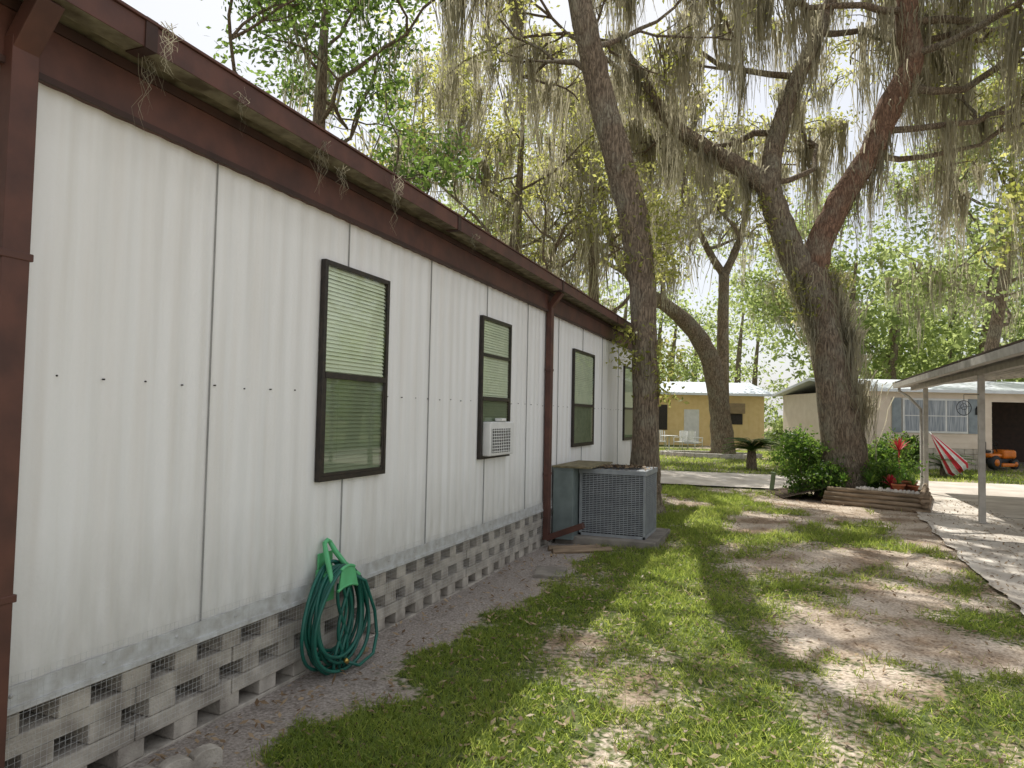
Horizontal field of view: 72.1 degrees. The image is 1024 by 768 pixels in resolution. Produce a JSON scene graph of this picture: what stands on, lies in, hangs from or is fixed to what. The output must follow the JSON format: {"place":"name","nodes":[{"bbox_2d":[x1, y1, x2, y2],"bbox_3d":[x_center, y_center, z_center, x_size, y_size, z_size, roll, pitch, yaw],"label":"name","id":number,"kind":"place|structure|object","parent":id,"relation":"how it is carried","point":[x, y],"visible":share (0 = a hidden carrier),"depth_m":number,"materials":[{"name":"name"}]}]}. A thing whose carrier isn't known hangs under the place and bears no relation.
{"place":"outdoors","nodes":[
{"label":"outdoors","id":0,"kind":"place"},
{"bbox_2d":[8,83,631,687],"bbox_3d":[-3.681,0.092,7.958,7.006,2.750,18.200,0,-3,21],"label":"siding","id":1,"kind":"object","parent":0,"point":[110,513],"visible":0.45,"depth_m":3.65,"materials":[{"name":"white metal"}]},
{"bbox_2d":[0,0,64,767],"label":"downspout","id":2,"kind":"object","parent":1,"relation":"attached to","point":[27,36],"visible":0.94,"depth_m":2.66,"materials":[{"name":"brown paint"}]},
{"bbox_2d":[7,500,552,715],"bbox_3d":[-0.444,1.423,6.644,0.042,0.103,18.200,0,-3,21],"label":"base flashing","id":3,"kind":"object","parent":1,"relation":"attached to","point":[262,610],"visible":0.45,"depth_m":3.54,"materials":[{"name":"white metal"}]},
{"bbox_2d":[0,4,632,350],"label":"eave trim board","id":4,"kind":"object","parent":1,"relation":"attached to","point":[71,64],"visible":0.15,"depth_m":3.85,"materials":[{"name":"brown wood"}]},
{"bbox_2d":[0,0,630,337],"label":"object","id":5,"kind":"object","parent":4,"relation":"attached to","point":[73,36],"visible":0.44,"depth_m":3.85,"materials":[{"name":"brown metal"}]},
{"bbox_2d":[0,54,632,349],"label":"eave trim lip","id":6,"kind":"object","parent":4,"relation":"attached to","point":[103,105],"visible":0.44,"depth_m":3.81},
{"bbox_2d":[19,0,629,334],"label":"soffit","id":7,"kind":"structure","parent":4,"relation":"on","point":[85,32],"depth_m":3.94,"materials":[{"name":"brown metal"}]},
{"bbox_2d":[53,0,658,344],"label":"gutter","id":8,"kind":"object","parent":7,"relation":"on","point":[120,23],"visible":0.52,"depth_m":3.86,"materials":[{"name":"brown paint"}]},
{"bbox_2d":[131,21,479,250],"bbox_3d":[-0.944,-1.266,4.583,0.260,0.506,3.438,0,-3,21],"label":"hanging moss","id":9,"kind":"object","parent":8,"relation":"hanging from","point":[320,158],"visible":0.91,"depth_m":3.14,"materials":[{"name":"plant"}]},
{"bbox_2d":[125,16,618,323],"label":"gutter joints","id":10,"kind":"object","parent":8,"relation":"attached to","point":[149,47],"visible":1,"depth_m":3.04,"materials":[{"name":"brown metal"}]},
{"bbox_2d":[56,375,621,410],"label":"siding screws","id":11,"kind":"object","parent":1,"relation":"attached to","point":[295,390],"visible":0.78,"depth_m":4.21,"materials":[{"name":"grey metal"}]},
{"bbox_2d":[314,259,390,481],"bbox_3d":[-1.087,-0.072,4.896,0.042,1.440,0.800,0,-3,21],"label":"frame","id":12,"kind":"object","parent":1,"relation":"attached to","point":[320,474],"visible":1,"depth_m":4.63,"materials":[{"name":"brown metal"}]},
{"bbox_2d":[324,266,384,472],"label":"blinds","id":13,"kind":"object","parent":12,"relation":"attached to","point":[352,430],"visible":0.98,"depth_m":4.88,"materials":[{"name":"white plastic"}]},
{"bbox_2d":[326,270,383,412],"bbox_3d":[-1.102,-0.072,4.902,0.001,1.376,0.736,0,-3,21],"label":"backing","id":14,"kind":"object","parent":12,"relation":"attached to","point":[353,316],"visible":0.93,"depth_m":4.92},
{"bbox_2d":[200,163,618,620],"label":"panel seams","id":15,"kind":"object","parent":1,"relation":"attached to","point":[428,400],"visible":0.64,"depth_m":4.79,"materials":[{"name":"grey metal"}]},
{"bbox_2d":[477,315,511,459],"bbox_3d":[-0.169,0.048,7.278,0.042,1.420,0.790,0,-3,21],"label":"frame","id":16,"kind":"object","parent":1,"relation":"attached to","point":[481,397],"visible":0.88,"depth_m":6.94,"materials":[{"name":"brown metal"}]},
{"bbox_2d":[482,321,508,441],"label":"blinds","id":17,"kind":"object","parent":16,"relation":"attached to","point":[493,387],"visible":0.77,"depth_m":7.29,"materials":[{"name":"plastic"}]},
{"bbox_2d":[484,320,507,380],"bbox_3d":[-0.184,0.048,7.283,0.001,1.356,0.726,0,-3,21],"label":"backing","id":18,"kind":"object","parent":16,"relation":"attached to","point":[494,341],"visible":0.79,"depth_m":7.31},
{"bbox_2d":[482,418,513,455],"bbox_3d":[-0.131,0.539,7.227,0.100,0.375,0.650,0,-3,21],"label":"window air conditioner","id":19,"kind":"object","parent":16,"relation":"attached to","point":[498,438],"depth_m":7.10,"materials":[{"name":"white paint"}]},
{"bbox_2d":[542,292,584,540],"bbox_3d":[0.668,0.387,8.757,0.522,3.124,0.129,0,-3,21],"label":"downspout","id":20,"kind":"object","parent":1,"relation":"attached to","point":[549,370],"visible":0.94,"depth_m":8.79,"materials":[{"name":"brown paint"}]},
{"bbox_2d":[571,348,594,446],"bbox_3d":[1.070,0.220,10.493,0.042,1.400,1.150,0,-3,21],"label":"frame","id":21,"kind":"object","parent":1,"relation":"attached to","point":[574,404],"visible":1,"depth_m":10.07,"materials":[{"name":"brown metal"}]},
{"bbox_2d":[574,353,592,442],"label":"blinds","id":22,"kind":"object","parent":21,"relation":"attached to","point":[583,425],"visible":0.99,"depth_m":10.50,"materials":[{"name":"plastic"}]},
{"bbox_2d":[575,352,592,408],"bbox_3d":[1.055,0.220,10.499,0.001,1.336,1.086,0,-3,21],"label":"backing","id":23,"kind":"object","parent":21,"relation":"attached to","point":[581,370],"visible":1,"depth_m":10.53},
{"bbox_2d":[622,365,632,440],"bbox_3d":[2.246,0.374,13.546,0.042,1.400,0.900,0,-3,21],"label":"frame","id":24,"kind":"object","parent":1,"relation":"attached to","point":[623,425],"visible":0.61,"depth_m":13.14,"materials":[{"name":"brown metal"}]},
{"bbox_2d":[625,369,632,437],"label":"blinds","id":25,"kind":"object","parent":24,"relation":"attached to","point":[628,417],"visible":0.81,"depth_m":13.57,"materials":[{"name":"white plastic"}]},
{"bbox_2d":[300,538,378,675],"bbox_3d":[-1.098,1.436,4.517,0.270,0.874,0.706,0,-3,21],"label":"garden hose","id":26,"kind":"object","parent":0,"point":[321,592],"visible":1,"depth_m":4.47,"materials":[{"name":"green rubber"}]},
{"bbox_2d":[122,0,1023,421],"label":"sky","id":27,"kind":"structure","parent":0,"point":[186,14],"materials":[{"name":"white"}]},
{"bbox_2d":[126,422,1023,767],"bbox_3d":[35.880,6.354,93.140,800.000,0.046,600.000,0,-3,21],"label":"ground","id":28,"kind":"structure","parent":0,"point":[826,632],"depth_m":4.84,"materials":[{"name":"soil"}]},
{"bbox_2d":[141,743,222,767],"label":"scalloped edging stone","id":29,"kind":"object","parent":28,"relation":"on","point":[206,755],"visible":1,"depth_m":3.17,"materials":[{"name":"concrete"}]},
{"bbox_2d":[5,508,554,767],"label":"block skirting","id":30,"kind":"object","parent":28,"relation":"on","point":[143,742],"visible":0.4,"depth_m":3.73,"materials":[{"name":"concrete"}]},
{"bbox_2d":[5,496,552,767],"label":"hardware cloth","id":31,"kind":"object","parent":30,"relation":"attached to","point":[487,543],"visible":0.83,"depth_m":3.72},
{"bbox_2d":[197,0,524,254],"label":"maple tree","id":32,"kind":"object","parent":28,"relation":"on","point":[321,89],"visible":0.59,"depth_m":15.64,"materials":[{"name":"green plant"}]},
{"bbox_2d":[285,1,540,237],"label":"live oak tree","id":33,"kind":"object","parent":28,"relation":"on","point":[418,70],"visible":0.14,"depth_m":25.54,"materials":[{"name":"green plant"}]},
{"bbox_2d":[384,110,630,317],"bbox_3d":[-0.588,-6.104,38.172,13.812,19.194,12.963,2,-3,-18],"label":"live oak tree","id":34,"kind":"object","parent":28,"relation":"on","point":[468,217],"visible":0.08,"depth_m":36.20,"materials":[{"name":"green plant"}]},
{"bbox_2d":[355,1,672,292],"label":"live oak tree","id":35,"kind":"object","parent":28,"relation":"on","point":[486,191],"visible":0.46,"depth_m":24.02,"materials":[{"name":"green plant"}]},
{"bbox_2d":[533,566,566,578],"bbox_3d":[0.400,1.965,7.310,0.320,0.055,0.440,1,-2,7],"label":"splash block","id":36,"kind":"object","parent":28,"relation":"on","point":[545,572],"depth_m":7.23,"materials":[{"name":"concrete"}]},
{"bbox_2d":[548,545,611,553],"bbox_3d":[0.816,2.004,8.540,0.750,0.069,0.260,2,-3,-16],"label":"scrap timber","id":37,"kind":"object","parent":28,"relation":"on","point":[562,549],"visible":0.89,"depth_m":8.46,"materials":[{"name":"wood"}]},
{"bbox_2d":[147,488,1023,767],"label":"fallen leaves","id":38,"kind":"object","parent":28,"relation":"on","point":[841,759],"visible":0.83,"depth_m":4.78,"materials":[{"name":"brown plant"}]},
{"bbox_2d":[438,0,767,516],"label":"live oak tree","id":39,"kind":"object","parent":28,"relation":"on","point":[628,196],"visible":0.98,"depth_m":11.99,"materials":[{"name":"brown plant"}]},
{"bbox_2d":[471,52,735,453],"bbox_3d":[3.866,-5.517,31.428,10.993,17.389,9.620,3,-3,-38],"label":"live oak tree","id":40,"kind":"object","parent":28,"relation":"on","point":[694,331],"visible":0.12,"depth_m":29.77,"materials":[{"name":"green plant"}]},
{"bbox_2d":[555,463,669,549],"bbox_3d":[1.387,1.607,9.480,1.300,1.056,1.240,0,-3,21],"label":"air conditioner condenser","id":41,"kind":"object","parent":28,"relation":"on","point":[617,504],"visible":0.97,"depth_m":9.05,"materials":[{"name":"grey painted metal"},{"name":"concrete"},{"name":"leaf"}]},
{"bbox_2d":[552,460,612,539],"bbox_3d":[0.969,1.549,9.547,0.510,0.940,1.240,0,-3,21],"label":"air handler cabinet","id":42,"kind":"object","parent":41,"relation":"on","point":[566,482],"visible":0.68,"depth_m":9.04,"materials":[{"name":"grey metal"}]},
{"bbox_2d":[493,28,740,318],"bbox_3d":[3.843,-5.417,26.362,12.304,16.966,9.188,-1,-3,44],"label":"live oak tree","id":43,"kind":"object","parent":28,"relation":"on","point":[594,258],"visible":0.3,"depth_m":25.39,"materials":[{"name":"green plant"}]},
{"bbox_2d":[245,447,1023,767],"bbox_3d":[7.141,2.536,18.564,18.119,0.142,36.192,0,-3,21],"label":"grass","id":44,"kind":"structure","parent":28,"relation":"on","point":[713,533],"depth_m":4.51,"materials":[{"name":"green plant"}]},
{"bbox_2d":[659,430,665,447],"bbox_3d":[7.615,2.862,36.183,0.580,0.980,0.552,1,-2,4],"label":"lawn chair","id":45,"kind":"object","parent":28,"relation":"on","point":[664,441],"visible":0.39,"depth_m":36.42,"materials":[{"name":"white paint"}]},
{"bbox_2d":[660,435,676,449],"bbox_3d":[7.972,2.975,35.722,0.900,0.730,0.900,0,-3,21],"label":"patio table","id":46,"kind":"object","parent":28,"relation":"on","point":[669,440],"visible":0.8,"depth_m":35.70,"materials":[{"name":"white paint"}]},
{"bbox_2d":[673,430,688,449],"bbox_3d":[8.689,2.884,36.198,0.552,0.980,0.580,3,-3,-40],"label":"lawn chair","id":47,"kind":"object","parent":28,"relation":"on","point":[682,436],"visible":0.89,"depth_m":36.32,"materials":[{"name":"white paint"}]},
{"bbox_2d":[687,431,702,449],"bbox_3d":[9.348,2.887,35.945,0.580,0.980,0.552,3,-3,-30],"label":"lawn chair","id":48,"kind":"object","parent":28,"relation":"on","point":[690,437],"visible":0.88,"depth_m":36.06,"materials":[{"name":"white paint"}]},
{"bbox_2d":[659,450,761,459],"bbox_3d":[8.396,2.998,29.872,4.180,0.200,2.416,0,-3,21],"label":"stone tree ring","id":49,"kind":"object","parent":28,"relation":"on","point":[699,454],"visible":0.8,"depth_m":28.96,"materials":[{"name":"grey stone"}]},
{"bbox_2d":[399,0,1023,499],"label":"live oak tree","id":50,"kind":"object","parent":28,"relation":"on","point":[923,52],"visible":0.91,"depth_m":15.08,"materials":[{"name":"brown plant"}]},
{"bbox_2d":[659,394,763,446],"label":"front wall","id":51,"kind":"structure","parent":28,"relation":"on","point":[751,427],"depth_m":42.13,"materials":[{"name":"yellow paint"}]},
{"bbox_2d":[659,405,666,429],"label":"window","id":52,"kind":"structure","parent":51,"relation":"attached to","point":[662,417],"depth_m":42.09,"materials":[{"name":"black glass"}]},
{"bbox_2d":[684,409,698,443],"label":"door","id":53,"kind":"structure","parent":51,"relation":"attached to","point":[691,419],"depth_m":42.09,"materials":[{"name":"white paint"}]},
{"bbox_2d":[730,414,742,424],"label":"awning window","id":54,"kind":"structure","parent":51,"relation":"in","point":[737,419],"depth_m":42.09,"materials":[{"name":"black glass"}]},
{"bbox_2d":[729,403,744,413],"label":"awning","id":55,"kind":"object","parent":51,"relation":"attached to","point":[737,408],"visible":0.64,"depth_m":41.65,"materials":[{"name":"brown metal"}]},
{"bbox_2d":[603,59,866,401],"bbox_3d":[9.545,-5.772,32.810,12.839,18.222,9.391,1,-2,0],"label":"live oak tree","id":56,"kind":"object","parent":28,"relation":"on","point":[723,295],"visible":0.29,"depth_m":32.62,"materials":[{"name":"green plant"}]},
{"bbox_2d":[721,438,781,469],"bbox_3d":[7.770,2.296,22.837,1.951,1.075,1.952,0,-3,21],"label":"sago palm","id":57,"kind":"object","parent":28,"relation":"on","point":[752,447],"visible":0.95,"depth_m":22.70,"materials":[{"name":"green plant"}]},
{"bbox_2d":[762,419,782,449],"bbox_3d":[14.372,2.563,35.672,2.210,2.132,2.434,2,-3,-27],"label":"shrub","id":58,"kind":"object","parent":28,"relation":"on","point":[778,427],"visible":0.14,"depth_m":35.90,"materials":[{"name":"green plant"}]},
{"bbox_2d":[769,472,776,489],"bbox_3d":[5.945,2.233,16.050,0.162,0.458,0.080,0,-3,21],"label":"utility marker post","id":59,"kind":"object","parent":28,"relation":"on","point":[772,480],"visible":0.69,"depth_m":16.02,"materials":[{"name":"green plastic"}]},
{"bbox_2d":[783,395,783,447],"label":"back wall","id":60,"kind":"structure","parent":28,"relation":"on","point":[783,415],"depth_m":31.87,"materials":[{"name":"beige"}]},
{"bbox_2d":[685,169,917,378],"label":"live oak tree","id":61,"kind":"object","parent":28,"relation":"on","point":[768,305],"visible":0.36,"depth_m":46.23,"materials":[{"name":"green plant"}]},
{"bbox_2d":[784,393,820,457],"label":"wall","id":62,"kind":"structure","parent":28,"relation":"on","point":[800,409],"depth_m":29.80,"materials":[{"name":"beige"}]},
{"bbox_2d":[582,224,1023,433],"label":"distant trees","id":63,"kind":"object","parent":28,"relation":"on","point":[948,346],"visible":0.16,"depth_m":46.14,"materials":[{"name":"green plant"}]},
{"bbox_2d":[765,483,932,512],"bbox_3d":[6.929,2.235,14.386,3.397,0.347,2.904,0,-3,21],"label":"raised planter bed","id":64,"kind":"object","parent":28,"relation":"on","point":[904,502],"visible":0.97,"depth_m":13.41,"materials":[{"name":"brown wood"}]},
{"bbox_2d":[761,423,837,495],"bbox_3d":[6.261,1.650,15.281,1.652,1.589,1.649,0,-3,21],"label":"shrub","id":65,"kind":"object","parent":64,"relation":"on","point":[802,448],"visible":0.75,"depth_m":15.12,"materials":[{"name":"green plant"}]},
{"bbox_2d":[792,454,853,496],"bbox_3d":[6.404,1.946,14.528,1.119,1.025,1.251,3,-3,-35],"label":"shrub","id":66,"kind":"object","parent":64,"relation":"on","point":[824,476],"visible":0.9,"depth_m":14.39,"materials":[{"name":"green plant"}]},
{"bbox_2d":[838,472,851,487],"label":"bromeliad plant","id":67,"kind":"object","parent":64,"relation":"on","point":[844,477],"visible":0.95,"depth_m":14.05,"materials":[{"name":"green plant"}]},
{"bbox_2d":[859,471,880,486],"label":"bromeliad plant","id":68,"kind":"object","parent":64,"relation":"on","point":[870,478],"visible":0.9,"depth_m":13.80,"materials":[{"name":"green plant"}]},
{"bbox_2d":[855,486,919,493],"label":"border stones","id":69,"kind":"object","parent":64,"relation":"on","point":[888,490],"visible":1,"depth_m":13.23,"materials":[{"name":"white stone"}]},
{"bbox_2d":[852,453,923,488],"bbox_3d":[7.600,1.935,14.260,1.294,1.100,1.205,0,-3,21],"label":"shrub","id":70,"kind":"object","parent":64,"relation":"on","point":[884,468],"visible":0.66,"depth_m":14.14,"materials":[{"name":"green plant"}]},
{"bbox_2d":[883,474,896,488],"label":"bromeliad plant","id":71,"kind":"object","parent":64,"relation":"on","point":[889,478],"visible":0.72,"depth_m":13.54,"materials":[{"name":"red plant"}]},
{"bbox_2d":[867,427,927,477],"bbox_3d":[8.263,1.680,15.459,1.700,1.480,1.592,0,-3,21],"label":"shrub","id":72,"kind":"object","parent":64,"relation":"on","point":[882,448],"visible":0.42,"depth_m":15.17,"materials":[{"name":"green plant"}]},
{"bbox_2d":[884,437,909,467],"bbox_3d":[8.057,1.440,14.668,0.565,0.700,0.596,2,-3,-17],"label":"red cordyline plant","id":73,"kind":"object","parent":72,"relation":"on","point":[899,446],"visible":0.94,"depth_m":14.62,"materials":[{"name":"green plant"}]},
{"bbox_2d":[891,483,905,490],"bbox_3d":[7.247,1.951,13.202,0.246,0.160,0.246,0,-3,21],"label":"flower pot","id":74,"kind":"object","parent":64,"relation":"on","point":[900,486],"visible":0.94,"depth_m":13.12,"materials":[{"name":"ceramic"}]},
{"bbox_2d":[891,476,903,483],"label":"potted plant","id":75,"kind":"object","parent":74,"relation":"in","point":[898,480],"visible":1,"depth_m":13.19,"materials":[{"name":"green plant"}]},
{"bbox_2d":[895,473,918,483],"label":"bromeliad plant","id":76,"kind":"object","parent":64,"relation":"on","point":[904,475],"visible":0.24,"depth_m":13.68,"materials":[{"name":"green plant"}]},
{"bbox_2d":[901,480,917,490],"bbox_3d":[7.588,1.949,13.446,0.291,0.200,0.291,0,-3,21],"label":"flower pot","id":77,"kind":"object","parent":64,"relation":"on","point":[906,483],"visible":0.54,"depth_m":13.37,"materials":[{"name":"ceramic"}]},
{"bbox_2d":[902,472,915,480],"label":"potted plant","id":78,"kind":"object","parent":77,"relation":"in","point":[909,476],"visible":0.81,"depth_m":13.44,"materials":[{"name":"green plant"}]},
{"bbox_2d":[907,485,918,491],"bbox_3d":[7.525,1.967,13.201,0.202,0.140,0.202,0,-3,21],"label":"flower pot","id":79,"kind":"object","parent":64,"relation":"on","point":[913,488],"visible":0.88,"depth_m":13.13,"materials":[{"name":"ceramic"}]},
{"bbox_2d":[908,476,921,484],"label":"potted plant","id":80,"kind":"object","parent":79,"relation":"in","point":[913,481],"visible":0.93,"depth_m":13.19,"materials":[{"name":"green plant"}]},
{"bbox_2d":[894,432,933,470],"bbox_3d":[13.422,2.292,23.696,1.325,1.390,1.431,3,-3,-36],"label":"shrub","id":81,"kind":"object","parent":28,"relation":"on","point":[917,452],"visible":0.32,"depth_m":23.46,"materials":[{"name":"green plant"}]},
{"bbox_2d":[869,448,991,470],"bbox_3d":[14.575,2.634,24.784,4.608,0.739,0.140,1,-2,0],"label":"stone skirt","id":82,"kind":"object","parent":28,"relation":"on","point":[968,452],"visible":0.15,"depth_m":24.73,"materials":[{"name":"grey stone"}]},
{"bbox_2d":[863,391,991,448],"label":"front wall","id":83,"kind":"structure","parent":82,"relation":"on","point":[959,441],"depth_m":24.80,"materials":[{"name":"beige"}]},
{"bbox_2d":[892,398,977,433],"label":"shutters","id":84,"kind":"object","parent":83,"relation":"attached to","point":[897,416],"visible":0.94,"depth_m":24.76,"materials":[{"name":"wood"}]},
{"bbox_2d":[902,398,967,433],"bbox_3d":[14.896,1.118,24.784,2.300,1.220,0.050,1,-2,0],"label":"frame","id":85,"kind":"object","parent":83,"relation":"attached to","point":[903,413],"visible":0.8,"depth_m":24.76,"materials":[{"name":"white paint"}]},
{"bbox_2d":[905,400,966,431],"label":"curtains","id":86,"kind":"object","parent":85,"relation":"attached to","point":[937,421],"visible":0.76,"depth_m":24.75,"materials":[{"name":"white fabric"}]},
{"bbox_2d":[905,415,966,416],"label":"mullions","id":87,"kind":"object","parent":85,"relation":"attached to","point":[935,415],"visible":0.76,"depth_m":24.75,"materials":[{"name":"white paint"}]},
{"bbox_2d":[843,0,1023,403],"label":"live oak tree","id":88,"kind":"object","parent":28,"relation":"on","point":[1000,301],"visible":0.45,"depth_m":27.52,"materials":[{"name":"green plant"}]},
{"bbox_2d":[914,454,975,476],"bbox_3d":[13.223,2.534,21.627,1.718,0.715,1.767,0,-3,21],"label":"fan palm","id":89,"kind":"object","parent":28,"relation":"on","point":[942,470],"visible":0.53,"depth_m":21.53,"materials":[{"name":"green plant"}]},
{"bbox_2d":[929,432,967,475],"bbox_3d":[13.232,2.119,21.269,0.645,1.321,0.954,3,-3,-44],"label":"striped umbrella","id":90,"kind":"object","parent":28,"relation":"on","point":[944,451],"visible":0.99,"depth_m":21.06,"materials":[{"name":"red fabric"}]},
{"bbox_2d":[957,3,1023,316],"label":"live oak tree","id":91,"kind":"object","parent":28,"relation":"on","point":[1012,209],"visible":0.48,"depth_m":22.13,"materials":[{"name":"green plant"}]},
{"bbox_2d":[991,402,1023,461],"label":"garage back","id":92,"kind":"structure","parent":28,"relation":"on","point":[1007,425],"depth_m":29.80,"materials":[{"name":"brown wood"}]},
{"bbox_2d":[660,470,1023,500],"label":"road","id":93,"kind":"structure","parent":0,"point":[1012,492],"depth_m":17.86,"materials":[{"name":"grey concrete"}]},
{"bbox_2d":[917,496,1023,613],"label":"driveway","id":94,"kind":"structure","parent":0,"point":[1011,509],"depth_m":10.15,"materials":[{"name":"concrete"}]},
{"bbox_2d":[892,338,1023,523],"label":"carport","id":95,"kind":"object","parent":94,"relation":"on","point":[1006,361],"visible":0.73,"depth_m":11.49,"materials":[{"name":"paint"}]},
{"bbox_2d":[956,394,978,414],"bbox_3d":[7.449,0.342,11.521,0.345,0.349,0.045,1,-2,9],"label":"iron wind ornament","id":96,"kind":"object","parent":95,"relation":"attached to","point":[966,405],"visible":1,"depth_m":11.52,"materials":[{"name":"black metal"}]},
{"bbox_2d":[992,393,1023,402],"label":"garage header","id":97,"kind":"object","parent":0,"point":[1018,398],"visible":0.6,"depth_m":24.85},
{"bbox_2d":[996,462,1023,470],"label":"garage floor","id":98,"kind":"structure","parent":0,"point":[1020,467],"depth_m":25.32,"materials":[{"name":"concrete"}]},
{"bbox_2d":[974,440,1019,469],"bbox_3d":[17.174,2.499,25.049,1.660,1.030,1.020,2,-3,-20],"label":"riding mower","id":99,"kind":"object","parent":98,"relation":"on","point":[997,459],"visible":0.73,"depth_m":24.73,"materials":[{"name":"orange metal"}]},
{"bbox_3d":[16.882,1.824,28.294,0.100,2.750,6.799,1,-2,0],"label":"garage","id":100,"kind":"object","parent":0,"visible":0},
{"bbox_2d":[773,378,1023,396],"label":"roof","id":101,"kind":"structure","parent":100,"relation":"on","point":[806,386],"depth_m":26.18,"materials":[{"name":"white metal"}]},
{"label":"back wall","id":102,"kind":"object","parent":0,"visible":0},
{"bbox_2d":[660,381,775,396],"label":"roof","id":103,"kind":"structure","parent":102,"relation":"on","point":[735,389],"depth_m":43.01,"materials":[{"name":"white metal"}]}
]}

